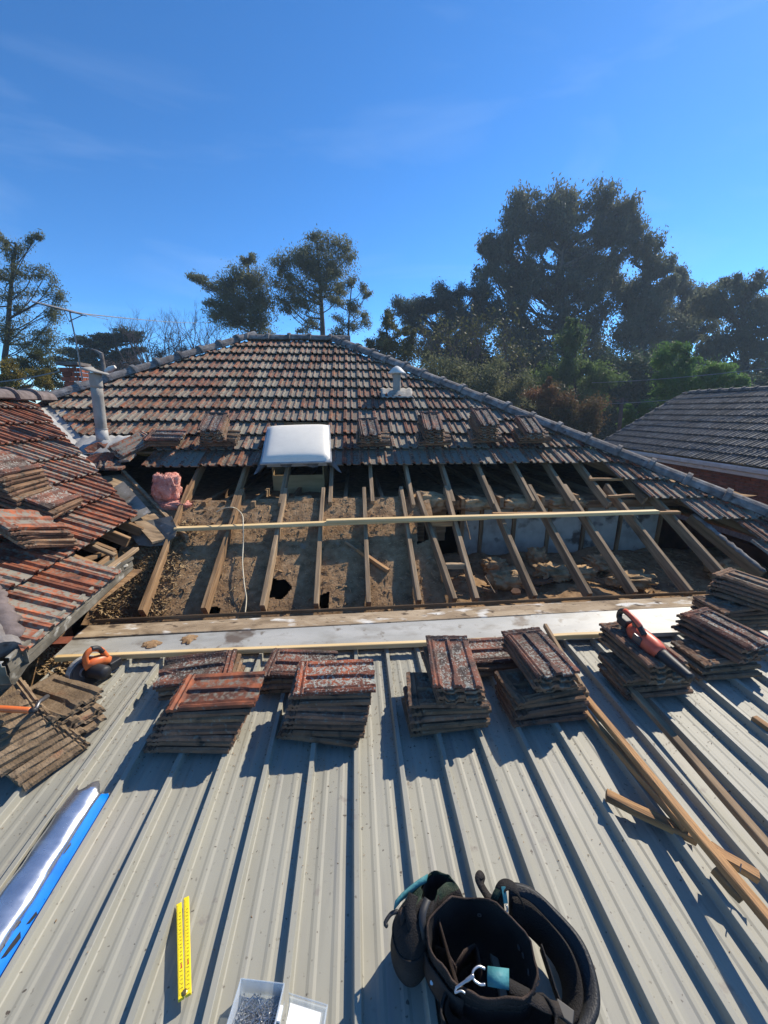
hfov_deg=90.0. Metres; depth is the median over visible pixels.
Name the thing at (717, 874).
old batten
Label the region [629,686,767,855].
old batten
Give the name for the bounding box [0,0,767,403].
sky
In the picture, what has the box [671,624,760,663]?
roof tile
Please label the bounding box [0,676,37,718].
roof tile
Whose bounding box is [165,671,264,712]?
roof tile
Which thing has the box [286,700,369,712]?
roof tile
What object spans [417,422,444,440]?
roof tile
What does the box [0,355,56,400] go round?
wattle bush
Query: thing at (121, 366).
twiggy bush
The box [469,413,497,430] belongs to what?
roof tile
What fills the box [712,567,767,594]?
roof tile
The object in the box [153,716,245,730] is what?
roof tile
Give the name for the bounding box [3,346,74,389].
dark shrub
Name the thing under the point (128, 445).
roof tile
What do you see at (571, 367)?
green tree
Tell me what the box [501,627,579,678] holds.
roof tile
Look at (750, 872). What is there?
old batten
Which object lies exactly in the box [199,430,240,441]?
roof tile
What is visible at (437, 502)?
insulation clump
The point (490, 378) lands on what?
dark shrub
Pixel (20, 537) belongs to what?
roof tile
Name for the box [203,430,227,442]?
roof tile
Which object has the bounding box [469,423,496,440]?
roof tile
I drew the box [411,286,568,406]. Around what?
bare tree
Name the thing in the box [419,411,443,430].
roof tile
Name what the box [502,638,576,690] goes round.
roof tile
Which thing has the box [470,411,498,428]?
roof tile
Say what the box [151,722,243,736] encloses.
roof tile
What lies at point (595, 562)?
insulation piece
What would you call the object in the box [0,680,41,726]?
roof tile
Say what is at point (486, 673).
roof tile
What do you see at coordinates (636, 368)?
conifer hedge
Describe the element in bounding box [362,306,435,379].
olive tree
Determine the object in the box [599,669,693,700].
roof tile
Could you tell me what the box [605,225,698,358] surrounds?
eucalyptus tree
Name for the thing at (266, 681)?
roof tile
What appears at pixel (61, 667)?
leaf litter
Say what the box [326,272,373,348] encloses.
gum tree
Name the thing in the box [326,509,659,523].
batten
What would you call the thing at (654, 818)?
old batten
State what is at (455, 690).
roof tile
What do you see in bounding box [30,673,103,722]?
roof tile
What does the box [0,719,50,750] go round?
roof tile
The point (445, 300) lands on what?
pine tree
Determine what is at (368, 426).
roof tile
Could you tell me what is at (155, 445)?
roof tile
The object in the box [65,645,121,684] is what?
circular saw
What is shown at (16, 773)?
roof tile
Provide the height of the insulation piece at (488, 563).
0.190 m
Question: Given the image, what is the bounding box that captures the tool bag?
[384,870,599,1023]
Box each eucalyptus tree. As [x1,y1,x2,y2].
[473,171,650,374]
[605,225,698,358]
[653,262,728,361]
[677,267,767,376]
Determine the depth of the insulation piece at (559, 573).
3.85 m
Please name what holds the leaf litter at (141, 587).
on the house at (256, 385)
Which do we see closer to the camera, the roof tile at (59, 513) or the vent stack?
the roof tile at (59, 513)
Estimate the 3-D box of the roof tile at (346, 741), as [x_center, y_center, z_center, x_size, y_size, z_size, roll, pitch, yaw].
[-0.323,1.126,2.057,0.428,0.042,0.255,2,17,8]
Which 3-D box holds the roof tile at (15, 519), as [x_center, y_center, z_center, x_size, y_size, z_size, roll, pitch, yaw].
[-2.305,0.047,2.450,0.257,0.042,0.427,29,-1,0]
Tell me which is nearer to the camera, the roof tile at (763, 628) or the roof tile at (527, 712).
the roof tile at (527, 712)
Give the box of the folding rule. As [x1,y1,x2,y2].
[176,896,191,1002]
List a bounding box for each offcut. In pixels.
[345,540,357,550]
[356,548,389,572]
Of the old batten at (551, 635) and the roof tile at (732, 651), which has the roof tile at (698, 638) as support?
the roof tile at (732, 651)
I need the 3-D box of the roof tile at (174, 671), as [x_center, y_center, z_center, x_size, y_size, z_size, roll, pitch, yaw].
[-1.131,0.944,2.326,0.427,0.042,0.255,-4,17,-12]
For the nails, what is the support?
on the nail box
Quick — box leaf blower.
[616,608,695,681]
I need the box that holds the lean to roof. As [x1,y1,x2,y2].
[0,591,767,1023]
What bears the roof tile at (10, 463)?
on the roof tile at (4, 478)
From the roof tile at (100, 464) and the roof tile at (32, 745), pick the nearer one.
the roof tile at (32, 745)
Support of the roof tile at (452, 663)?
on the roof tile at (455, 690)
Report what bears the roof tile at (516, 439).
on the house at (256, 385)
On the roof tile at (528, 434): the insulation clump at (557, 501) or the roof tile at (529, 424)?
the roof tile at (529, 424)
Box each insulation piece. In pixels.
[480,556,508,572]
[484,566,523,590]
[525,546,548,565]
[532,561,570,583]
[561,564,598,581]
[580,554,630,572]
[601,569,658,588]
[702,556,746,579]
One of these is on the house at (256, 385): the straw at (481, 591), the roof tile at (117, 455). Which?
the straw at (481, 591)
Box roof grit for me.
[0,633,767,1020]
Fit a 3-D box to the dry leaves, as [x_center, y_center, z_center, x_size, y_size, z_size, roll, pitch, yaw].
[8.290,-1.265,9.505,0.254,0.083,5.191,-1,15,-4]
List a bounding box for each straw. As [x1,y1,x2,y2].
[103,498,445,618]
[444,550,707,605]
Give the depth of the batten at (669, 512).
4.12 m
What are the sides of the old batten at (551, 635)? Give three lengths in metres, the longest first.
0.644 x 0.039 x 0.029 m
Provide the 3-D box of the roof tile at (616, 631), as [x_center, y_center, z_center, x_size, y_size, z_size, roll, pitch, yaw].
[1.585,0.803,2.374,0.257,0.042,0.427,-3,18,-8]
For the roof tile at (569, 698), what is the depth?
2.07 m
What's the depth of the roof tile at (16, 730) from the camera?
1.85 m
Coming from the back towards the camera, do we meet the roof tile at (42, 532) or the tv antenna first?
the tv antenna
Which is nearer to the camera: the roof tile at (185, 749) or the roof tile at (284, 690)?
the roof tile at (185, 749)
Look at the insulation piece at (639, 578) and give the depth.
3.71 m
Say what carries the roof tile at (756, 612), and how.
on the roof tile at (757, 617)
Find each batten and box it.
[54,637,486,661]
[173,519,486,531]
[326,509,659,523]
[492,511,680,514]
[543,624,588,694]
[546,631,602,639]
[585,695,767,929]
[585,709,687,831]
[605,789,696,845]
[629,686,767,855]
[710,867,742,902]
[711,841,759,883]
[751,716,767,731]
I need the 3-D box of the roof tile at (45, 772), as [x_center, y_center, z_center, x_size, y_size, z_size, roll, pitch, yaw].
[-1.657,1.180,1.871,0.257,0.042,0.273,13,17,21]
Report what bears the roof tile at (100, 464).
on the house at (256, 385)
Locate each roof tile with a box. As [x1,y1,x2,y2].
[0,451,41,476]
[0,468,43,482]
[0,473,46,486]
[0,477,48,492]
[0,481,48,497]
[0,485,51,502]
[0,497,23,506]
[0,501,26,509]
[0,509,66,530]
[0,528,70,535]
[0,530,73,539]
[0,531,76,543]
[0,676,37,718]
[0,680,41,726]
[0,703,61,758]
[0,704,50,742]
[0,707,44,734]
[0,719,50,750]
[0,724,72,776]
[0,725,65,767]
[4,741,90,791]
[6,728,80,781]
[9,737,85,786]
[17,541,79,548]
[18,503,81,517]
[22,498,83,515]
[24,483,80,509]
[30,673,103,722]
[48,694,102,726]
[64,703,102,729]
[71,706,105,729]
[75,713,106,733]
[89,453,112,469]
[107,447,147,459]
[109,431,147,456]
[143,429,187,441]
[143,435,185,443]
[143,727,241,753]
[145,438,183,446]
[146,730,236,741]
[147,715,247,746]
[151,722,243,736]
[152,649,236,689]
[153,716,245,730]
[155,704,246,724]
[156,654,240,691]
[158,658,242,695]
[158,665,244,700]
[160,680,252,720]
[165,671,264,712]
[197,412,227,431]
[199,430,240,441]
[199,436,238,444]
[200,415,228,434]
[200,417,228,436]
[200,435,240,446]
[202,419,229,439]
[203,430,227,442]
[259,688,291,694]
[260,683,292,690]
[263,648,337,677]
[263,678,293,684]
[276,727,359,747]
[281,717,364,730]
[281,725,365,737]
[283,718,366,724]
[285,711,368,721]
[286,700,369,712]
[288,664,370,699]
[288,696,371,707]
[293,659,375,697]
[356,431,389,443]
[356,443,390,445]
[357,417,380,436]
[358,426,381,441]
[358,427,381,443]
[359,431,379,438]
[401,697,487,737]
[403,686,488,724]
[404,697,490,731]
[406,672,489,708]
[406,680,491,716]
[415,434,450,445]
[416,431,451,442]
[417,415,444,432]
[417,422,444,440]
[418,418,443,435]
[418,420,445,438]
[418,426,444,443]
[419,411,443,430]
[420,651,483,704]
[423,646,484,701]
[425,635,481,689]
[435,660,483,693]
[467,428,502,439]
[467,432,503,442]
[467,637,514,664]
[468,420,498,438]
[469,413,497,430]
[469,415,497,433]
[469,418,497,435]
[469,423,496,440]
[470,407,499,426]
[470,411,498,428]
[476,663,517,671]
[479,671,494,676]
[494,668,586,706]
[494,675,586,710]
[495,685,586,720]
[495,690,587,727]
[496,684,589,718]
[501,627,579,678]
[501,643,578,693]
[502,634,577,683]
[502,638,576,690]
[512,432,549,443]
[513,428,551,438]
[513,430,550,440]
[514,415,544,433]
[514,418,543,436]
[514,421,544,439]
[597,663,689,694]
[598,637,684,684]
[598,656,690,686]
[599,621,687,668]
[599,633,680,679]
[599,652,692,683]
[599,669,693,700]
[600,628,689,673]
[670,639,761,667]
[670,646,761,674]
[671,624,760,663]
[675,619,767,659]
[676,614,767,653]
[680,607,767,650]
[687,664,761,681]
[690,605,767,624]
[690,609,767,626]
[692,599,767,617]
[692,602,767,619]
[693,595,756,614]
[706,589,767,612]
[707,585,767,607]
[709,581,767,602]
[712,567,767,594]
[712,577,767,597]
[749,626,767,630]
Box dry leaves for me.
[644,450,758,466]
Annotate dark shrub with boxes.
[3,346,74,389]
[412,350,553,417]
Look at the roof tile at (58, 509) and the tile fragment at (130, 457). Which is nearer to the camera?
the roof tile at (58, 509)
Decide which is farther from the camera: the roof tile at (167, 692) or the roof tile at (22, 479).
the roof tile at (22, 479)
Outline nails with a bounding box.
[232,993,278,1023]
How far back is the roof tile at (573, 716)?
2.07 m
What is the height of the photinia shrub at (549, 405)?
5.368 m
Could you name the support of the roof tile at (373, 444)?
on the house at (256, 385)
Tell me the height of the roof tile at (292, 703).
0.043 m
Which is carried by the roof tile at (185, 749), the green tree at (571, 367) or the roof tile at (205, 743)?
the roof tile at (205, 743)
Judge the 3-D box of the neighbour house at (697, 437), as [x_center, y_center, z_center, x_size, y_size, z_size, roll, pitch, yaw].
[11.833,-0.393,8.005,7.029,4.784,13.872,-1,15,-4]
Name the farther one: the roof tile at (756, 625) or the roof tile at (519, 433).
the roof tile at (519, 433)
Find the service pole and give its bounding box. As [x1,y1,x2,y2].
[615,398,627,430]
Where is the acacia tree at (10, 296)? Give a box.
[0,228,73,373]
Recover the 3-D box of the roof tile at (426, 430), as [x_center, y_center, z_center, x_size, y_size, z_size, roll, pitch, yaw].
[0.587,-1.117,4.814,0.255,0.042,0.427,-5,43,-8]
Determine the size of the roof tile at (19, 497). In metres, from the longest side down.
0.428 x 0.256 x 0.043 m
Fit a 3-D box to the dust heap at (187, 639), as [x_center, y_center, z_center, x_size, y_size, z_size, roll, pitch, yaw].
[-1.388,0.895,2.728,0.123,0.012,0.123,7,16,26]
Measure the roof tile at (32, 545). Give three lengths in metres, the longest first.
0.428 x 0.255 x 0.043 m
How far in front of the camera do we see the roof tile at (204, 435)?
4.49 m
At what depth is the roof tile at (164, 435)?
4.61 m
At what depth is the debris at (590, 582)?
4.02 m
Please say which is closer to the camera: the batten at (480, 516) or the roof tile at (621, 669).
the roof tile at (621, 669)
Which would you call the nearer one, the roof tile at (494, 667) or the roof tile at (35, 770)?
the roof tile at (35, 770)
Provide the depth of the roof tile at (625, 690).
2.26 m
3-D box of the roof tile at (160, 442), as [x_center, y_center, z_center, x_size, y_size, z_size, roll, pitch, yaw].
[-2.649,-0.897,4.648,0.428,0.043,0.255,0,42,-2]
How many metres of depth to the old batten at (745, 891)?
1.49 m
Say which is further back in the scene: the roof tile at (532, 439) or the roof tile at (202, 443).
the roof tile at (532, 439)
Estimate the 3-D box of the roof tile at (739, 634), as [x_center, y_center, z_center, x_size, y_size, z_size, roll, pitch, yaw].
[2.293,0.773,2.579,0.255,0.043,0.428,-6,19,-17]
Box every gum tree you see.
[184,252,283,341]
[264,223,360,334]
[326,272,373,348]
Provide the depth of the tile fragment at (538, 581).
3.79 m
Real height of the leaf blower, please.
0.195 m
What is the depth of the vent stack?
6.59 m
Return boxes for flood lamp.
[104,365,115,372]
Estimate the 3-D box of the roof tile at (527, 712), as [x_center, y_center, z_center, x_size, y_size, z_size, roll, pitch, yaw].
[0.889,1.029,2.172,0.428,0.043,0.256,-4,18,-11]
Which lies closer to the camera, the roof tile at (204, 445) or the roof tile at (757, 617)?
the roof tile at (757, 617)
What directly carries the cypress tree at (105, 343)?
on the ground
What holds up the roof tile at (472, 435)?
on the roof tile at (477, 441)
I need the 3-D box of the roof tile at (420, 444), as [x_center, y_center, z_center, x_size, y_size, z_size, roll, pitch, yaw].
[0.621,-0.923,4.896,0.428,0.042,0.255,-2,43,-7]
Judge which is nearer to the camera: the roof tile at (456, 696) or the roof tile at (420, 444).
the roof tile at (456, 696)
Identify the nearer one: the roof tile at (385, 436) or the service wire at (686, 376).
the roof tile at (385, 436)
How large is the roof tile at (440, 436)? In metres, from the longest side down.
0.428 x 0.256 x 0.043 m
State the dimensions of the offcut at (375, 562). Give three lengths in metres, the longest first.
0.381 x 0.049 x 0.038 m
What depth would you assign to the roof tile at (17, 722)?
1.85 m
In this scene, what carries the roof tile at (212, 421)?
on the roof tile at (221, 431)
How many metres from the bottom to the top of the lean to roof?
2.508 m
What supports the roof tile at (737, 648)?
on the roof tile at (732, 651)
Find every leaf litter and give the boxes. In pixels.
[35,645,72,675]
[92,518,198,623]
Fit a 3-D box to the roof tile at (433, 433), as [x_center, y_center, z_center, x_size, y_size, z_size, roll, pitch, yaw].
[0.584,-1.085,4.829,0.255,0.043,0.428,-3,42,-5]
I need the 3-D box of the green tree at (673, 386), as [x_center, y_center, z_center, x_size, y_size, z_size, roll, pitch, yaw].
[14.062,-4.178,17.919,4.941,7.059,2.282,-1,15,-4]
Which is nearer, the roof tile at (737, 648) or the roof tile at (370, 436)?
the roof tile at (737, 648)
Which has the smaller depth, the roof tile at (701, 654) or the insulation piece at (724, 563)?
the roof tile at (701, 654)
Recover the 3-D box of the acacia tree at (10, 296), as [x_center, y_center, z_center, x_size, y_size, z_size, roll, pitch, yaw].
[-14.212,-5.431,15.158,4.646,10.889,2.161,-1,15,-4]
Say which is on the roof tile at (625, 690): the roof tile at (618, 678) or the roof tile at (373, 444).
the roof tile at (618, 678)
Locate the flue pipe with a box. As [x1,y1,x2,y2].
[68,367,130,454]
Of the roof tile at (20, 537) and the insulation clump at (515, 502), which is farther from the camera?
the insulation clump at (515, 502)
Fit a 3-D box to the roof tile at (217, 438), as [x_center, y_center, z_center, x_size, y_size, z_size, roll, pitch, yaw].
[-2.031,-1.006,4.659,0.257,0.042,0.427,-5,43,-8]
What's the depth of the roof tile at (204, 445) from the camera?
4.62 m
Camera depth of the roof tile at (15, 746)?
1.83 m
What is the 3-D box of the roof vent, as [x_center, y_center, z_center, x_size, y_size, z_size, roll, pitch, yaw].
[0.200,-1.991,5.897,0.495,0.477,0.315,-1,15,-4]
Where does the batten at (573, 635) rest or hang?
on the lean to roof
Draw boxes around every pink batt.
[150,472,182,502]
[158,499,192,510]
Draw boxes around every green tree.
[524,315,631,428]
[646,339,755,405]
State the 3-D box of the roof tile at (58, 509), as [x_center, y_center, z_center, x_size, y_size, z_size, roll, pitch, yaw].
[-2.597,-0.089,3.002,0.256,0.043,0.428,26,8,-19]
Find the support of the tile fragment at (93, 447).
on the house at (256, 385)
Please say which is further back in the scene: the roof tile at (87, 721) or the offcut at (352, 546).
the offcut at (352, 546)
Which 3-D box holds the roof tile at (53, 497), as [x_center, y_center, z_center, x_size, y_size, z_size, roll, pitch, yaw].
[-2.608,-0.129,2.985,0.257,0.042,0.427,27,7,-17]
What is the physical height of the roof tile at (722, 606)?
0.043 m
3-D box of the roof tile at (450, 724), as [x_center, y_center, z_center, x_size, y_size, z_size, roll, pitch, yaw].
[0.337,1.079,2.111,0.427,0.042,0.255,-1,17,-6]
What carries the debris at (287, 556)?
on the house at (256, 385)
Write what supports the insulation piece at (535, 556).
on the house at (256, 385)
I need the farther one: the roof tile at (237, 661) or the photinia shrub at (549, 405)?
the photinia shrub at (549, 405)
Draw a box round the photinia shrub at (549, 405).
[516,376,614,438]
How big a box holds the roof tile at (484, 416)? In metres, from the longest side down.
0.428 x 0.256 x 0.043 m
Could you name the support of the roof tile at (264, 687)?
on the roof tile at (284, 690)
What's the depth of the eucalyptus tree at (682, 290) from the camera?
34.20 m
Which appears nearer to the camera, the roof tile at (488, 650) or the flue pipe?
the roof tile at (488, 650)
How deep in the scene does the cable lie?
3.62 m
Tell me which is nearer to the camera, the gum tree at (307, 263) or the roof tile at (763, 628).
the roof tile at (763, 628)
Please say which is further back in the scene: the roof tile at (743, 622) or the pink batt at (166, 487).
the pink batt at (166, 487)
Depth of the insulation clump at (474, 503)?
4.38 m
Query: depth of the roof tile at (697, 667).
2.42 m
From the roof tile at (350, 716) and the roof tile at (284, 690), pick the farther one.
the roof tile at (284, 690)
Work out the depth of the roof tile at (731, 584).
2.90 m
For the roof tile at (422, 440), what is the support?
on the roof tile at (420, 444)
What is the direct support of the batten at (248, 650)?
on the lean to roof
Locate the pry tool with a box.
[0,694,49,713]
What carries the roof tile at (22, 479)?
on the roof tile at (11, 488)
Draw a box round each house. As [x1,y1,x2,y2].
[0,331,767,686]
[595,385,767,542]
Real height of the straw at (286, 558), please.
0.744 m
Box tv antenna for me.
[21,298,108,379]
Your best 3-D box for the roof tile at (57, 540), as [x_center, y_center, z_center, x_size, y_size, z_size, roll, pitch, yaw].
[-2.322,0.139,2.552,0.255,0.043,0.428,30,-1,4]
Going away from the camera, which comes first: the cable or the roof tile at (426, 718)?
the roof tile at (426, 718)
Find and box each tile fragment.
[84,442,107,452]
[85,452,115,462]
[105,461,125,469]
[116,453,135,462]
[483,587,497,592]
[511,588,520,594]
[531,577,552,584]
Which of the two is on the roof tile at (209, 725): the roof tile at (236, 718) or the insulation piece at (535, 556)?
the roof tile at (236, 718)
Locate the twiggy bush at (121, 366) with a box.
[96,325,208,371]
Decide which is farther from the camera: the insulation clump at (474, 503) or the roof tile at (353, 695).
the insulation clump at (474, 503)
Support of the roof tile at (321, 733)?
on the roof tile at (346, 741)
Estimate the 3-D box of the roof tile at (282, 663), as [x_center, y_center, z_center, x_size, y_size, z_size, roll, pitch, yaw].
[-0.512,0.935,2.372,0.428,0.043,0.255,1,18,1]
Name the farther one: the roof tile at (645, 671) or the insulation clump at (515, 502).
the insulation clump at (515, 502)
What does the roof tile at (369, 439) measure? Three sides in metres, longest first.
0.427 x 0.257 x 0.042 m
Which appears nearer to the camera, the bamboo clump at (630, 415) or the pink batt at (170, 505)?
the pink batt at (170, 505)
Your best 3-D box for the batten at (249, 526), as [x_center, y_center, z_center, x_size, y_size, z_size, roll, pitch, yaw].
[-0.483,0.111,3.872,3.110,0.036,0.074,-2,15,-5]
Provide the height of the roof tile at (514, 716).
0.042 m
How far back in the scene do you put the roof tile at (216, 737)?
1.88 m
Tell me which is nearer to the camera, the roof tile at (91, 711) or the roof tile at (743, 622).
the roof tile at (91, 711)
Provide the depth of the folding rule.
1.22 m
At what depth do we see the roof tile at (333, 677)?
2.06 m
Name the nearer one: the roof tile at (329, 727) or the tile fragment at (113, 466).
the roof tile at (329, 727)
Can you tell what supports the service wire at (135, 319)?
attached to the tv antenna
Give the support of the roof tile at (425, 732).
on the lean to roof
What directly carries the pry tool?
on the roof tile at (19, 693)
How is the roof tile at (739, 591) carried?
on the roof tile at (755, 601)
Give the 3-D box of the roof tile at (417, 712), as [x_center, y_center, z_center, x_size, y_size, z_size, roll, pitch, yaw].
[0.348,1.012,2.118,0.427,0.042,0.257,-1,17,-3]
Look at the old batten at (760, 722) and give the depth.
2.05 m
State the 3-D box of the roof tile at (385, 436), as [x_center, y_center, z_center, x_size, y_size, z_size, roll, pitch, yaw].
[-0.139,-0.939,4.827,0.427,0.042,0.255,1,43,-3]
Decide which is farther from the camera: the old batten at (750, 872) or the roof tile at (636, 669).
the roof tile at (636, 669)
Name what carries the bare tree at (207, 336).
on the ground
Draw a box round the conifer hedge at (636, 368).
[438,338,767,449]
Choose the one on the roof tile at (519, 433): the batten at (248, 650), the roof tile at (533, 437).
the roof tile at (533, 437)
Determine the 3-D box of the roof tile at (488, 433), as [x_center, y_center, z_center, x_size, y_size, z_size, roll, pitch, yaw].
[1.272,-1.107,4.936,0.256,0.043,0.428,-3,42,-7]
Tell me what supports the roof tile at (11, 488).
on the roof tile at (23, 490)
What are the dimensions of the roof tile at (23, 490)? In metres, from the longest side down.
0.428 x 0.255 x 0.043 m
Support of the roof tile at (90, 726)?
on the lean to roof
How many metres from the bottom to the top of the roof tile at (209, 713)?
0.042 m
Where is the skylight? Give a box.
[254,424,340,492]
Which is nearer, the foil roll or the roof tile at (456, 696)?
the foil roll
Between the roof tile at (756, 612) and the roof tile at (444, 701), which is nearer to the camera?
the roof tile at (444, 701)
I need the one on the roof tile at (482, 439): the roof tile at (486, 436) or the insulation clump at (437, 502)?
the roof tile at (486, 436)
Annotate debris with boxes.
[92,498,444,618]
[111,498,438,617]
[445,547,716,607]
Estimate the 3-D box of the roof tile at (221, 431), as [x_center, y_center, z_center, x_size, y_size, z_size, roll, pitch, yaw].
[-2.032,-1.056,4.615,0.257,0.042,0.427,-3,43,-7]
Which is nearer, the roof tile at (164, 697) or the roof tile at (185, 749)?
the roof tile at (185, 749)
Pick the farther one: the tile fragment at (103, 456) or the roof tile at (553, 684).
the tile fragment at (103, 456)
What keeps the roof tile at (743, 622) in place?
on the roof tile at (756, 625)
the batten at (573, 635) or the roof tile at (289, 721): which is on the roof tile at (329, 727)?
the roof tile at (289, 721)
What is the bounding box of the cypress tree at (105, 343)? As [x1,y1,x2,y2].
[49,325,149,381]
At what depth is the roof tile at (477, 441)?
4.89 m
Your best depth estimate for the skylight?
4.57 m
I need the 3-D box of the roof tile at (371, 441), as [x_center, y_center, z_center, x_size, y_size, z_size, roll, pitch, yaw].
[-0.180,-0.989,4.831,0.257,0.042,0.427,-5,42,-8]
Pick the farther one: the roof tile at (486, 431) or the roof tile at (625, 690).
the roof tile at (486, 431)
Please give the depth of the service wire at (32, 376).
7.26 m
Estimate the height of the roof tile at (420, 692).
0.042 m
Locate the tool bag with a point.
(447, 938)
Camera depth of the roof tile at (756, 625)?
2.85 m
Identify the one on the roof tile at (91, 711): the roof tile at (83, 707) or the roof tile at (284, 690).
the roof tile at (83, 707)
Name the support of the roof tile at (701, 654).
on the roof tile at (697, 667)
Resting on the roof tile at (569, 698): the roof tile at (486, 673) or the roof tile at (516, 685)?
the roof tile at (516, 685)
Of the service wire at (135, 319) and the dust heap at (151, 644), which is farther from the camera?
the service wire at (135, 319)
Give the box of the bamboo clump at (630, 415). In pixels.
[616,399,656,427]
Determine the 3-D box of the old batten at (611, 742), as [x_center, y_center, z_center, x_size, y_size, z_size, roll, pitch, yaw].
[1.158,1.182,1.875,0.034,0.036,0.708,-2,15,-8]
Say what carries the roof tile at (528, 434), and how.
on the roof tile at (533, 437)
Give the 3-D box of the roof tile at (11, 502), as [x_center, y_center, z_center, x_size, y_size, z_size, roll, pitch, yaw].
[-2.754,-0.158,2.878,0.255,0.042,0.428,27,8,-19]
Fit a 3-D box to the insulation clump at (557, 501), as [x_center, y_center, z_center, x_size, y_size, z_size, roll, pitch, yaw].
[2.154,-0.125,4.594,0.564,0.159,0.367,-1,15,-4]
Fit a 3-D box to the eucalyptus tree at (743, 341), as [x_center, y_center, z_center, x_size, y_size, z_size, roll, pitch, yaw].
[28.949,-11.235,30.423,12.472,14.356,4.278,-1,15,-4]
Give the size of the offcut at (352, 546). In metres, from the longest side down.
0.229 x 0.033 x 0.026 m
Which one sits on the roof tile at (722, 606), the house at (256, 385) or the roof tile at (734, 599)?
the roof tile at (734, 599)
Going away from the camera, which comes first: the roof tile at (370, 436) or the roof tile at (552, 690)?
the roof tile at (552, 690)
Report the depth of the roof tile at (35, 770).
1.81 m
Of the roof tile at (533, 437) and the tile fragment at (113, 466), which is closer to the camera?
the tile fragment at (113, 466)
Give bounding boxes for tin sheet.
[113,481,150,521]
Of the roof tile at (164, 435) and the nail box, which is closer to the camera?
the nail box
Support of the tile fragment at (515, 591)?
on the house at (256, 385)
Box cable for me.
[216,507,246,611]
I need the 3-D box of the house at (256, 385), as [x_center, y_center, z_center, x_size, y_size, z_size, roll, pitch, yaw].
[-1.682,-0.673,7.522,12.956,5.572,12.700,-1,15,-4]
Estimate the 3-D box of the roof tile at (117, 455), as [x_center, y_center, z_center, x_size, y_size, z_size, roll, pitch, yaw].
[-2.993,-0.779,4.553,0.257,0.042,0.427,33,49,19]
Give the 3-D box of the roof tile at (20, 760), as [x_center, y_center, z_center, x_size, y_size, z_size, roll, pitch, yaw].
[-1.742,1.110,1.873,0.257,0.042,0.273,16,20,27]
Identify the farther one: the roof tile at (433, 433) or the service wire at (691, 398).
the service wire at (691, 398)
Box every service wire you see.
[0,367,75,382]
[70,312,206,322]
[592,368,767,382]
[609,390,767,403]
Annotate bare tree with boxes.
[103,296,226,364]
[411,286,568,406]
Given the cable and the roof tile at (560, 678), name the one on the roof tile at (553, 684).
the roof tile at (560, 678)
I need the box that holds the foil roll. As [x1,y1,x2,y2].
[0,780,108,976]
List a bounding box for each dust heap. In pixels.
[141,640,162,647]
[179,635,197,643]
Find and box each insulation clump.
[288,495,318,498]
[413,490,445,512]
[454,495,490,511]
[502,494,534,510]
[544,495,587,509]
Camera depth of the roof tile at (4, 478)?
2.77 m
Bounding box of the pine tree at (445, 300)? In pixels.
[389,270,508,367]
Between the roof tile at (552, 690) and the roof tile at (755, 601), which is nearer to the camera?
the roof tile at (552, 690)
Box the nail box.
[229,978,327,1023]
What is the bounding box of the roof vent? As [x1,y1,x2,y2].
[380,366,413,397]
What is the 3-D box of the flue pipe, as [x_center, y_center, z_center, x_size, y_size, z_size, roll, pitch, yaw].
[-3.409,-1.185,4.513,0.542,0.989,0.368,-1,15,-4]
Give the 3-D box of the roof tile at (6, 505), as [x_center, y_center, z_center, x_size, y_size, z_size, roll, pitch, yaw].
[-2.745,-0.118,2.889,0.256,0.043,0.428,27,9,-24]
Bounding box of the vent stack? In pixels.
[91,349,105,370]
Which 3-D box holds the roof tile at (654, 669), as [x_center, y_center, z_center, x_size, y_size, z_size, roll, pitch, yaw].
[1.596,0.834,2.380,0.256,0.043,0.428,-3,17,-8]
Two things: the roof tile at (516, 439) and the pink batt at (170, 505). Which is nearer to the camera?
the pink batt at (170, 505)
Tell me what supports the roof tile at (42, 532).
on the roof tile at (20, 537)
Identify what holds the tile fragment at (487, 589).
on the house at (256, 385)
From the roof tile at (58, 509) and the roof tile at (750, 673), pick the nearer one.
the roof tile at (750, 673)
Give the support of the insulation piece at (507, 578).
on the house at (256, 385)
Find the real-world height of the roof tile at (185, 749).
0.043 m
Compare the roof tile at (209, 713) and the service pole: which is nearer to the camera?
the roof tile at (209, 713)
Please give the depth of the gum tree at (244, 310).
22.56 m
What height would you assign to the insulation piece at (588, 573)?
0.157 m
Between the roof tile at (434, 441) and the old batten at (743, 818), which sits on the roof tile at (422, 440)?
the roof tile at (434, 441)
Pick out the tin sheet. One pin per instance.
(125, 492)
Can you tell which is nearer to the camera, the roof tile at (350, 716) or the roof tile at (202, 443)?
the roof tile at (350, 716)
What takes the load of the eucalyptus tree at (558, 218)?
on the ground

